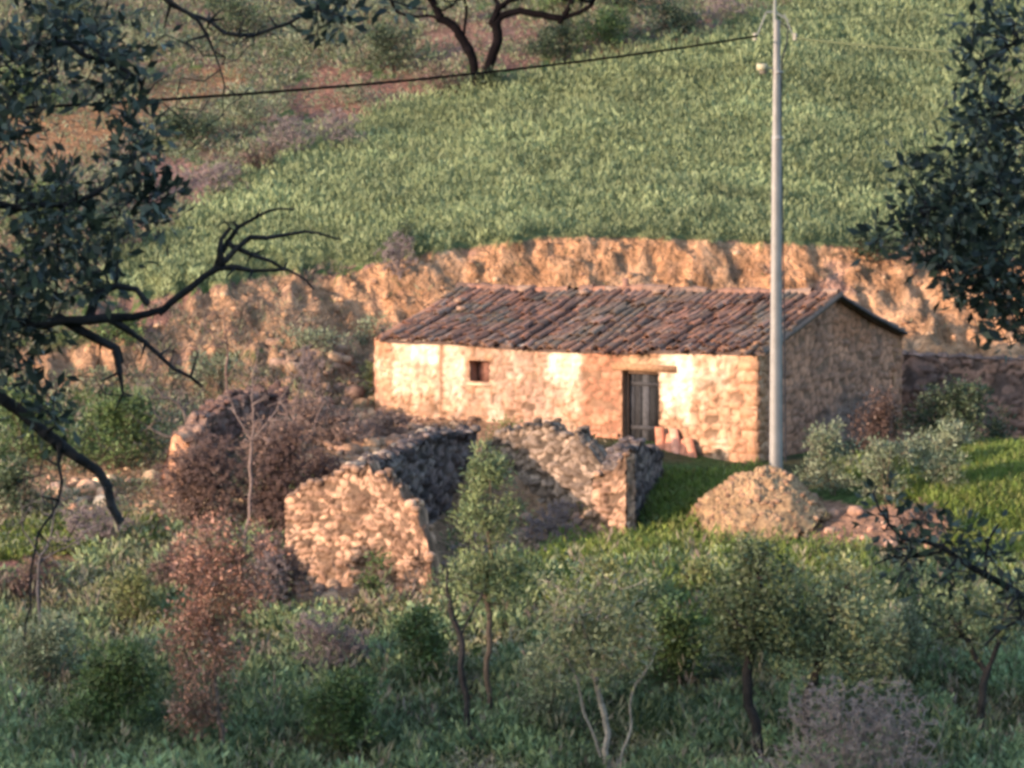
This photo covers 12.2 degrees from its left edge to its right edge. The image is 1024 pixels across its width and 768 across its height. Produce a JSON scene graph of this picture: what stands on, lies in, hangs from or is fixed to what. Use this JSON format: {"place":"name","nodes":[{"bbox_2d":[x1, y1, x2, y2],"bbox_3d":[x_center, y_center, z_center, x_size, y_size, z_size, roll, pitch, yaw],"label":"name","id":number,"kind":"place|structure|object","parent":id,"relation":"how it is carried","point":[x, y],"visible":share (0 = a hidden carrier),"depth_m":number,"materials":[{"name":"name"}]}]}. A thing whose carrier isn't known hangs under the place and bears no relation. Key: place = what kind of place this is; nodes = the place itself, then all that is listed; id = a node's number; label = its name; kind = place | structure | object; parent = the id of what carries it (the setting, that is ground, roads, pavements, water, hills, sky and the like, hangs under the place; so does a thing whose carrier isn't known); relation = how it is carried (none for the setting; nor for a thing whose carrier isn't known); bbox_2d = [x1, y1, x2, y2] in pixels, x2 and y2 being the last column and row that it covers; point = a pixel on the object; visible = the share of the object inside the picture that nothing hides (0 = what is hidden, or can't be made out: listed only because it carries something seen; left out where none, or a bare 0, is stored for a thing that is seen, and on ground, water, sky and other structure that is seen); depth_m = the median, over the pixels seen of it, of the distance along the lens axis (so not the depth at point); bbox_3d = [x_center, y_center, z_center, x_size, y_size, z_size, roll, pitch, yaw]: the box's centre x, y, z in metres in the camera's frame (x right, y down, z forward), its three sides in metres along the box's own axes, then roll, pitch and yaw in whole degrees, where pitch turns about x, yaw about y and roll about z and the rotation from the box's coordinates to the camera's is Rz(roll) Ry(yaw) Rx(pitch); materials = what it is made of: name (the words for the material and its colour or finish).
{"place":"outdoors","nodes":[
{"label":"outdoors","id":0,"kind":"place"},
{"bbox_2d":[0,0,1023,767],"bbox_3d":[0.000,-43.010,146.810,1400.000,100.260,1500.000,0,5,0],"label":"ground","id":1,"kind":"structure","parent":0,"point":[700,258],"depth_m":131.60,"materials":[{"name":"plant"}]},
{"bbox_2d":[0,450,54,520],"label":"dark bush","id":2,"kind":"object","parent":1,"relation":"on","point":[12,475],"visible":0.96,"depth_m":116.67,"materials":[{"name":"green plant"}]},
{"bbox_2d":[0,553,71,601],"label":"dry shrub","id":3,"kind":"object","parent":1,"relation":"on","point":[22,583],"visible":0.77,"depth_m":110.79,"materials":[{"name":"brown plant"}]},
{"bbox_2d":[0,372,73,464],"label":"green shrub","id":4,"kind":"object","parent":1,"relation":"on","point":[29,445],"visible":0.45,"depth_m":120.21,"materials":[{"name":"green plant"}]},
{"bbox_2d":[0,605,84,688],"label":"grey shrub","id":5,"kind":"object","parent":1,"relation":"on","point":[53,640],"visible":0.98,"depth_m":105.33,"materials":[{"name":"green plant"}]},
{"bbox_2d":[6,469,108,623],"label":"bare sapling","id":6,"kind":"object","parent":1,"relation":"on","point":[40,560],"visible":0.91,"depth_m":108.21,"materials":[{"name":"brown plant"}]},
{"bbox_2d":[51,503,140,544],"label":"bare shrub","id":7,"kind":"object","parent":1,"relation":"on","point":[84,511],"visible":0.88,"depth_m":114.19,"materials":[{"name":"grey plant"}]},
{"bbox_2d":[55,628,165,741],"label":"green shrub","id":8,"kind":"object","parent":1,"relation":"on","point":[111,678],"visible":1,"depth_m":102.54,"materials":[{"name":"green plant"}]},
{"bbox_2d":[81,308,147,349],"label":"hillside bush","id":9,"kind":"object","parent":1,"relation":"on","point":[125,336],"visible":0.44,"depth_m":128.12,"materials":[{"name":"green plant"}]},
{"bbox_2d":[56,383,173,472],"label":"green shrub","id":10,"kind":"object","parent":1,"relation":"on","point":[118,419],"visible":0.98,"depth_m":119.48,"materials":[{"name":"green plant"}]},
{"bbox_2d":[101,564,170,626],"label":"yellow shrub","id":11,"kind":"object","parent":1,"relation":"on","point":[134,592],"visible":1,"depth_m":108.58,"materials":[{"name":"green plant"}]},
{"bbox_2d":[118,13,196,54],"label":"hillside bush","id":12,"kind":"object","parent":1,"relation":"on","point":[151,31],"visible":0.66,"depth_m":155.24,"materials":[{"name":"green plant"}]},
{"bbox_2d":[40,442,289,553],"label":"loose stones","id":13,"kind":"object","parent":1,"relation":"on","point":[73,483],"visible":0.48,"depth_m":118.20,"materials":[{"name":"stone"}]},
{"bbox_2d":[130,356,206,437],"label":"bare sapling","id":14,"kind":"object","parent":1,"relation":"on","point":[178,404],"visible":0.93,"depth_m":119.17,"materials":[{"name":"brown plant"}]},
{"bbox_2d":[142,530,216,594],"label":"bramble thicket","id":15,"kind":"object","parent":1,"relation":"on","point":[165,570],"visible":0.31,"depth_m":110.22,"materials":[{"name":"brown plant"}]},
{"bbox_2d":[161,427,202,504],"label":"wall stub","id":16,"kind":"object","parent":1,"relation":"on","point":[179,436],"depth_m":117.55,"materials":[{"name":"stone"}]},
{"bbox_2d":[143,105,224,149],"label":"hillside bush","id":17,"kind":"object","parent":1,"relation":"on","point":[189,128],"visible":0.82,"depth_m":144.07,"materials":[{"name":"green plant"}]},
{"bbox_2d":[157,450,219,529],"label":"bramble thicket","id":18,"kind":"object","parent":1,"relation":"on","point":[187,497],"visible":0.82,"depth_m":115.53,"materials":[{"name":"brown plant"}]},
{"bbox_2d":[175,161,249,193],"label":"hillside bush","id":19,"kind":"object","parent":1,"relation":"on","point":[213,171],"visible":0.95,"depth_m":138.70,"materials":[{"name":"grey plant"}]},
{"bbox_2d":[0,0,426,641],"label":"oak tree","id":20,"kind":"object","parent":1,"relation":"on","point":[26,276],"visible":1,"depth_m":9.98,"materials":[{"name":"green plant"}]},
{"bbox_2d":[180,350,250,388],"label":"grey shrub","id":21,"kind":"object","parent":1,"relation":"on","point":[210,369],"visible":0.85,"depth_m":125.73,"materials":[{"name":"green plant"}]},
{"bbox_2d":[144,423,288,537],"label":"bramble thicket","id":22,"kind":"object","parent":1,"relation":"on","point":[196,469],"visible":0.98,"depth_m":114.87,"materials":[{"name":"brown plant"}]},
{"bbox_2d":[149,506,289,757],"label":"rusty tree","id":23,"kind":"object","parent":1,"relation":"on","point":[207,624],"visible":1,"depth_m":101.33,"materials":[{"name":"brown plant"}]},
{"bbox_2d":[186,308,256,390],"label":"bare sapling","id":24,"kind":"object","parent":1,"relation":"on","point":[226,346],"visible":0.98,"depth_m":124.02,"materials":[{"name":"brown plant"}]},
{"bbox_2d":[172,381,290,474],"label":"wall remnant","id":25,"kind":"object","parent":1,"relation":"on","point":[217,414],"depth_m":120.06,"materials":[{"name":"stone"}]},
{"bbox_2d":[195,0,278,38],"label":"hillside bush","id":26,"kind":"object","parent":1,"relation":"on","point":[229,10],"visible":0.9,"depth_m":157.25,"materials":[{"name":"green plant"}]},
{"bbox_2d":[212,79,282,130],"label":"hillside bush","id":27,"kind":"object","parent":1,"relation":"on","point":[236,106],"visible":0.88,"depth_m":145.87,"materials":[{"name":"green plant"}]},
{"bbox_2d":[223,348,299,551],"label":"bare sapling","id":28,"kind":"object","parent":1,"relation":"on","point":[251,437],"visible":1,"depth_m":113.53,"materials":[{"name":"grey plant"}]},
{"bbox_2d":[236,410,287,482],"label":"bramble thicket","id":29,"kind":"object","parent":1,"relation":"on","point":[257,440],"visible":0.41,"depth_m":117.93,"materials":[{"name":"brown plant"}]},
{"bbox_2d":[238,137,289,173],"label":"hillside bush","id":30,"kind":"object","parent":1,"relation":"on","point":[252,155],"visible":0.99,"depth_m":140.21,"materials":[{"name":"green plant"}]},
{"bbox_2d":[245,550,292,615],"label":"bare shrub","id":31,"kind":"object","parent":1,"relation":"on","point":[271,567],"visible":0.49,"depth_m":108.81,"materials":[{"name":"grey plant"}]},
{"bbox_2d":[236,521,314,612],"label":"bramble thicket","id":32,"kind":"object","parent":1,"relation":"on","point":[296,574],"visible":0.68,"depth_m":109.31,"materials":[{"name":"brown plant"}]},
{"bbox_2d":[239,416,313,534],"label":"bramble thicket","id":33,"kind":"object","parent":1,"relation":"on","point":[280,453],"visible":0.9,"depth_m":115.08,"materials":[{"name":"brown plant"}]},
{"bbox_2d":[256,112,316,153],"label":"hillside bush","id":34,"kind":"object","parent":1,"relation":"on","point":[292,132],"visible":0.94,"depth_m":142.15,"materials":[{"name":"grey plant"}]},
{"bbox_2d":[268,371,327,505],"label":"bare sapling","id":35,"kind":"object","parent":1,"relation":"on","point":[295,404],"visible":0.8,"depth_m":116.26,"materials":[{"name":"brown plant"}]},
{"bbox_2d":[272,389,331,442],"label":"bramble thicket","id":36,"kind":"object","parent":1,"relation":"on","point":[308,412],"visible":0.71,"depth_m":119.96,"materials":[{"name":"brown plant"}]},
{"bbox_2d":[294,343,330,394],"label":"bare shrub","id":37,"kind":"object","parent":1,"relation":"on","point":[307,359],"visible":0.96,"depth_m":124.72,"materials":[{"name":"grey plant"}]},
{"bbox_2d":[272,321,359,355],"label":"grey shrub","id":38,"kind":"object","parent":1,"relation":"on","point":[311,338],"visible":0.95,"depth_m":127.29,"materials":[{"name":"green plant"}]},
{"bbox_2d":[289,441,343,487],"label":"bramble thicket","id":39,"kind":"object","parent":1,"relation":"on","point":[317,468],"visible":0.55,"depth_m":117.39,"materials":[{"name":"brown plant"}]},
{"bbox_2d":[272,3,360,53],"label":"hillside bush","id":40,"kind":"object","parent":1,"relation":"on","point":[309,22],"visible":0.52,"depth_m":155.27,"materials":[{"name":"green plant"}]},
{"bbox_2d":[284,608,371,674],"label":"bare shrub","id":41,"kind":"object","parent":1,"relation":"on","point":[316,627],"visible":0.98,"depth_m":105.53,"materials":[{"name":"grey plant"}]},
{"bbox_2d":[306,107,368,148],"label":"hillside bush","id":42,"kind":"object","parent":1,"relation":"on","point":[333,121],"visible":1,"depth_m":142.78,"materials":[{"name":"grey plant"}]},
{"bbox_2d":[286,662,390,759],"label":"green shrub","id":43,"kind":"object","parent":1,"relation":"on","point":[358,693],"visible":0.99,"depth_m":101.60,"materials":[{"name":"green plant"}]},
{"bbox_2d":[265,338,414,489],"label":"fallen stones","id":44,"kind":"object","parent":1,"relation":"on","point":[355,391],"visible":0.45,"depth_m":125.03,"materials":[{"name":"stone"}]},
{"bbox_2d":[305,400,378,444],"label":"bramble thicket","id":45,"kind":"object","parent":1,"relation":"on","point":[336,419],"visible":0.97,"depth_m":120.18,"materials":[{"name":"brown plant"}]},
{"bbox_2d":[331,78,380,105],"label":"hillside bush","id":46,"kind":"object","parent":1,"relation":"on","point":[347,91],"visible":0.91,"depth_m":148.10,"materials":[{"name":"green plant"}]},
{"bbox_2d":[344,310,392,348],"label":"grey shrub","id":47,"kind":"object","parent":1,"relation":"on","point":[371,324],"visible":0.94,"depth_m":129.19,"materials":[{"name":"green plant"}]},
{"bbox_2d":[347,546,396,599],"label":"green shrub","id":48,"kind":"object","parent":1,"relation":"on","point":[371,579],"visible":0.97,"depth_m":109.72,"materials":[{"name":"green plant"}]},
{"bbox_2d":[359,405,415,437],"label":"bramble thicket","id":49,"kind":"object","parent":1,"relation":"on","point":[400,418],"visible":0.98,"depth_m":121.33,"materials":[{"name":"brown plant"}]},
{"bbox_2d":[300,405,476,461],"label":"slope rubble","id":50,"kind":"object","parent":1,"relation":"on","point":[417,426],"visible":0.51,"depth_m":122.14,"materials":[{"name":"stone"}]},
{"bbox_2d":[347,16,433,71],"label":"hillside bush","id":51,"kind":"object","parent":1,"relation":"on","point":[384,35],"visible":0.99,"depth_m":151.87,"materials":[{"name":"green plant"}]},
{"bbox_2d":[374,231,417,279],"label":"bare shrub","id":52,"kind":"object","parent":1,"relation":"on","point":[398,256],"visible":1,"depth_m":130.98,"materials":[{"name":"grey plant"}]},
{"bbox_2d":[383,598,471,690],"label":"green shrub","id":53,"kind":"object","parent":1,"relation":"on","point":[434,643],"visible":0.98,"depth_m":104.81,"materials":[{"name":"green plant"}]},
{"bbox_2d":[409,59,471,96],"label":"hillside bush","id":54,"kind":"object","parent":1,"relation":"on","point":[438,82],"visible":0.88,"depth_m":147.71,"materials":[{"name":"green plant"}]},
{"bbox_2d":[290,503,597,612],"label":"ruin rubble","id":55,"kind":"object","parent":1,"relation":"on","point":[319,588],"visible":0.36,"depth_m":114.19,"materials":[{"name":"stone"}]},
{"bbox_2d":[418,555,487,745],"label":"young tree","id":56,"kind":"object","parent":1,"relation":"on","point":[460,639],"visible":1,"depth_m":102.08,"materials":[{"name":"green plant"}]},
{"bbox_2d":[284,418,663,595],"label":"stone ruin","id":57,"kind":"object","parent":1,"relation":"on","point":[395,498],"visible":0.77,"depth_m":113.82,"materials":[{"name":"stone"}]},
{"bbox_2d":[430,433,548,711],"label":"young tree","id":58,"kind":"object","parent":1,"relation":"on","point":[492,570],"visible":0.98,"depth_m":102.91,"materials":[{"name":"green plant"}]},
{"bbox_2d":[390,0,595,92],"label":"bare oak","id":59,"kind":"object","parent":1,"relation":"on","point":[497,17],"visible":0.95,"depth_m":147.36,"materials":[{"name":"black plant"}]},
{"bbox_2d":[0,510,1023,767],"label":"weed cover","id":60,"kind":"object","parent":1,"relation":"on","point":[250,704],"visible":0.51,"depth_m":103.93,"materials":[{"name":"green plant"}]},
{"bbox_2d":[0,0,1023,559],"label":"undergrowth","id":61,"kind":"object","parent":1,"relation":"on","point":[272,76],"visible":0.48,"depth_m":148.77,"materials":[{"name":"green plant"}]},
{"bbox_2d":[0,435,1023,647],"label":"grass","id":62,"kind":"structure","parent":1,"relation":"on","point":[1001,461],"depth_m":113.91,"materials":[{"name":"green plant"}]},
{"bbox_2d":[68,238,983,396],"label":"bank stones","id":63,"kind":"object","parent":1,"relation":"on","point":[496,279],"visible":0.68,"depth_m":130.27,"materials":[{"name":"stone"}]},
{"bbox_2d":[502,545,551,596],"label":"green shrub","id":64,"kind":"object","parent":1,"relation":"on","point":[537,562],"visible":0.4,"depth_m":109.32,"materials":[{"name":"green plant"}]},
{"bbox_2d":[73,238,999,589],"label":"dry weeds","id":65,"kind":"object","parent":1,"relation":"on","point":[217,332],"visible":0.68,"depth_m":127.75,"materials":[{"name":"brown plant"}]},
{"bbox_2d":[507,640,582,735],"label":"grey shrub","id":66,"kind":"object","parent":1,"relation":"on","point":[548,702],"visible":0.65,"depth_m":102.50,"materials":[{"name":"green plant"}]},
{"bbox_2d":[524,498,579,545],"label":"bare shrub","id":67,"kind":"object","parent":1,"relation":"on","point":[551,521],"visible":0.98,"depth_m":114.44,"materials":[{"name":"grey plant"}]},
{"bbox_2d":[520,18,584,64],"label":"hillside bush","id":68,"kind":"object","parent":1,"relation":"on","point":[564,29],"visible":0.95,"depth_m":149.71,"materials":[{"name":"green plant"}]},
{"bbox_2d":[101,0,1023,295],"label":"crop plants","id":69,"kind":"object","parent":1,"relation":"on","point":[561,118],"visible":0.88,"depth_m":140.41,"materials":[{"name":"green plant"}]},
{"bbox_2d":[514,547,675,767],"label":"young oak","id":70,"kind":"object","parent":1,"relation":"on","point":[598,612],"visible":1,"depth_m":100.72,"materials":[{"name":"green plant"}]},
{"bbox_2d":[566,0,633,50],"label":"hillside bush","id":71,"kind":"object","parent":1,"relation":"on","point":[610,23],"visible":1,"depth_m":149.89,"materials":[{"name":"green plant"}]},
{"bbox_2d":[576,548,641,589],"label":"yellow shrub","id":72,"kind":"object","parent":1,"relation":"on","point":[606,563],"visible":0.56,"depth_m":109.11,"materials":[{"name":"green plant"}]},
{"bbox_2d":[599,578,672,654],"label":"yellow shrub","id":73,"kind":"object","parent":1,"relation":"on","point":[650,597],"visible":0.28,"depth_m":106.27,"materials":[{"name":"green plant"}]},
{"bbox_2d":[373,278,907,462],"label":"farmhouse","id":74,"kind":"object","parent":1,"relation":"on","point":[636,361],"visible":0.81,"depth_m":121.79,"materials":[{"name":"stone"}]},
{"bbox_2d":[630,373,658,441],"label":"door","id":75,"kind":"structure","parent":74,"relation":"in","point":[644,388],"depth_m":120.51,"materials":[{"name":"grey wood"}]},
{"bbox_2d":[633,0,706,41],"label":"hillside bush","id":76,"kind":"object","parent":1,"relation":"on","point":[674,22],"visible":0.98,"depth_m":150.44,"materials":[{"name":"green plant"}]},
{"bbox_2d":[634,591,719,689],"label":"green shrub","id":77,"kind":"object","parent":1,"relation":"on","point":[680,627],"visible":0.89,"depth_m":104.48,"materials":[{"name":"green plant"}]},
{"bbox_2d":[675,552,720,592],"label":"yellow shrub","id":78,"kind":"object","parent":1,"relation":"on","point":[708,571],"visible":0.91,"depth_m":108.98,"materials":[{"name":"green plant"}]},
{"bbox_2d":[686,0,751,27],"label":"hillside bush","id":79,"kind":"object","parent":1,"relation":"on","point":[714,9],"visible":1,"depth_m":151.24,"materials":[{"name":"green plant"}]},
{"bbox_2d":[682,465,829,542],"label":"rubble mound","id":80,"kind":"object","parent":1,"relation":"on","point":[768,498],"visible":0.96,"depth_m":113.78,"materials":[{"name":"stone"}]},
{"bbox_2d":[692,528,823,766],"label":"oak","id":81,"kind":"object","parent":1,"relation":"on","point":[758,607],"visible":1,"depth_m":100.89,"materials":[{"name":"green plant"}]},
{"bbox_2d":[753,0,796,468],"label":"utility pole","id":82,"kind":"object","parent":1,"relation":"on","point":[776,425],"visible":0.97,"depth_m":117.10,"materials":[{"name":"concrete"}]},
{"bbox_2d":[8,35,757,109],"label":"power cable","id":83,"kind":"object","parent":82,"relation":"attached to","point":[375,83],"visible":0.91,"depth_m":92.49,"materials":[{"name":"rubber"}]},
{"bbox_2d":[755,671,893,767],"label":"bare shrub","id":84,"kind":"object","parent":1,"relation":"on","point":[830,735],"visible":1,"depth_m":98.74,"materials":[{"name":"grey plant"}]},
{"bbox_2d":[791,414,869,495],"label":"grey shrub","id":85,"kind":"object","parent":1,"relation":"on","point":[826,443],"visible":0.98,"depth_m":115.75,"materials":[{"name":"green plant"}]},
{"bbox_2d":[778,551,916,752],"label":"oak","id":86,"kind":"object","parent":1,"relation":"on","point":[859,623],"visible":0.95,"depth_m":101.61,"materials":[{"name":"green plant"}]},
{"bbox_2d":[840,224,899,268],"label":"dark bush","id":87,"kind":"object","parent":1,"relation":"on","point":[858,240],"visible":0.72,"depth_m":132.47,"materials":[{"name":"green plant"}]},
{"bbox_2d":[843,383,908,455],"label":"dry shrub","id":88,"kind":"object","parent":1,"relation":"on","point":[878,411],"visible":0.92,"depth_m":120.01,"materials":[{"name":"brown plant"}]},
{"bbox_2d":[804,493,950,552],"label":"scattered stones","id":89,"kind":"object","parent":1,"relation":"on","point":[852,510],"visible":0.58,"depth_m":113.59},
{"bbox_2d":[841,431,920,503],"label":"grey shrub","id":90,"kind":"object","parent":1,"relation":"on","point":[882,464],"visible":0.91,"depth_m":114.74,"materials":[{"name":"green plant"}]},
{"bbox_2d":[815,674,947,767],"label":"bare shrub","id":91,"kind":"object","parent":1,"relation":"on","point":[898,736],"visible":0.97,"depth_m":99.05,"materials":[{"name":"grey plant"}]},
{"bbox_2d":[845,596,935,691],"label":"grey shrub","id":92,"kind":"object","parent":1,"relation":"on","point":[914,629],"visible":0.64,"depth_m":104.62,"materials":[{"name":"green plant"}]},
{"bbox_2d":[895,425,939,469],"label":"grey shrub","id":93,"kind":"object","parent":1,"relation":"on","point":[918,437],"visible":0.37,"depth_m":117.57,"materials":[{"name":"green plant"}]},
{"bbox_2d":[891,497,945,544],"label":"dry shrub","id":94,"kind":"object","parent":1,"relation":"on","point":[920,515],"visible":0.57,"depth_m":112.22,"materials":[{"name":"brown plant"}]},
{"bbox_2d":[846,0,1023,363],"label":"oak tree","id":95,"kind":"object","parent":1,"relation":"on","point":[964,221],"visible":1,"depth_m":10.54,"materials":[{"name":"green plant"}]},
{"bbox_2d":[852,470,1023,646],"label":"branch","id":96,"kind":"object","parent":1,"relation":"on","point":[958,561],"visible":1,"depth_m":9.25,"materials":[{"name":"green plant"}]},
{"bbox_2d":[903,411,975,489],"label":"grey shrub","id":97,"kind":"object","parent":1,"relation":"on","point":[944,438],"visible":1,"depth_m":115.34,"materials":[{"name":"green plant"}]},
{"bbox_2d":[884,373,996,446],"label":"dark bush","id":98,"kind":"object","parent":1,"relation":"on","point":[950,402],"visible":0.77,"depth_m":120.44,"materials":[{"name":"green plant"}]},
{"bbox_2d":[894,555,1023,733],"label":"oak","id":99,"kind":"object","parent":1,"relation":"on","point":[958,626],"visible":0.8,"depth_m":102.64,"materials":[{"name":"green plant"}]},
{"bbox_2d":[901,350,1023,435],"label":"stone wall","id":100,"kind":"structure","parent":1,"relation":"on","point":[1001,377],"depth_m":126.25,"materials":[{"name":"stone"}]},
{"bbox_2d":[980,402,1016,439],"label":"dark bush","id":101,"kind":"object","parent":1,"relation":"on","point":[992,427],"visible":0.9,"depth_m":123.03,"materials":[{"name":"green plant"}]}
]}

